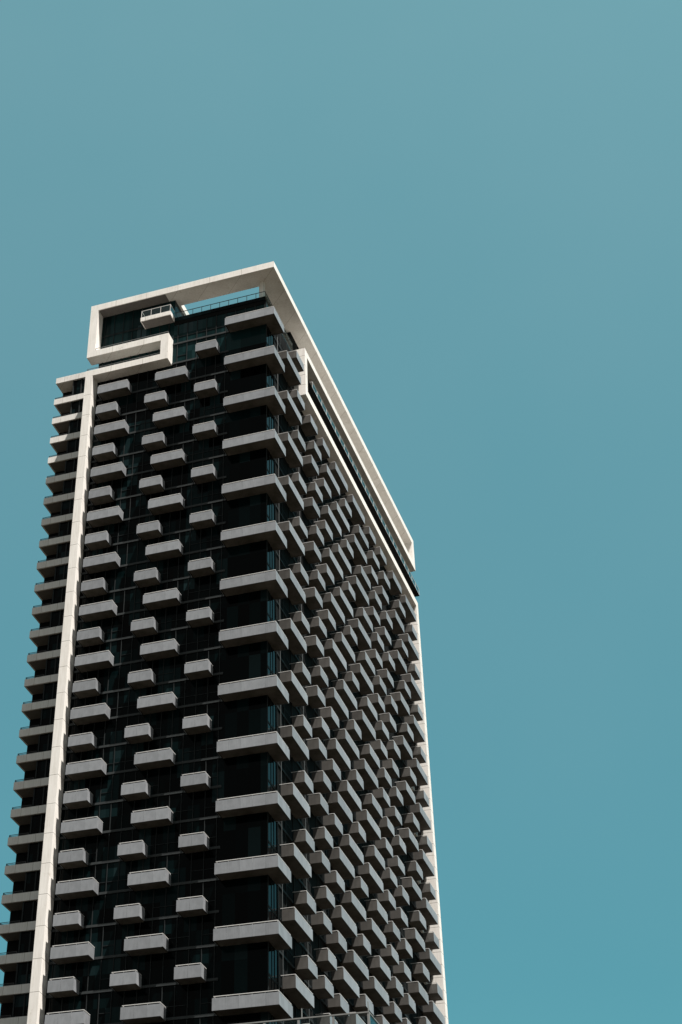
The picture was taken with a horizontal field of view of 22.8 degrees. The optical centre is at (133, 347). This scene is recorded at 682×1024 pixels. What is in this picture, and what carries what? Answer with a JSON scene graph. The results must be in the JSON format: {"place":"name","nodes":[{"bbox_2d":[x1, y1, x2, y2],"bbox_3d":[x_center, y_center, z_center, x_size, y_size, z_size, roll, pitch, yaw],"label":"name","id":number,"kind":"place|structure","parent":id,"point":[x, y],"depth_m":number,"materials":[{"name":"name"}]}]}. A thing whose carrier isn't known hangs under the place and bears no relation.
{"place":"outdoors","nodes":[
{"label":"outdoors","id":0,"kind":"place"},
{"bbox_2d":[0,261,447,1023],"bbox_3d":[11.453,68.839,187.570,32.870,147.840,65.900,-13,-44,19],"label":"apartment tower","id":1,"kind":"structure","parent":0,"point":[224,811],"depth_m":183.43,"materials":[{"name":"grey glass"}]},
{"bbox_2d":[238,1001,378,1023],"bbox_3d":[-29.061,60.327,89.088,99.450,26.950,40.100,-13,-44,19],"label":"neighbouring building","id":2,"kind":"structure","parent":0,"point":[371,1019],"depth_m":68.73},
{"bbox_2d":[0,0,681,1023],"label":"sky","id":3,"kind":"structure","parent":0,"point":[470,211],"materials":[{"name":"teal"}]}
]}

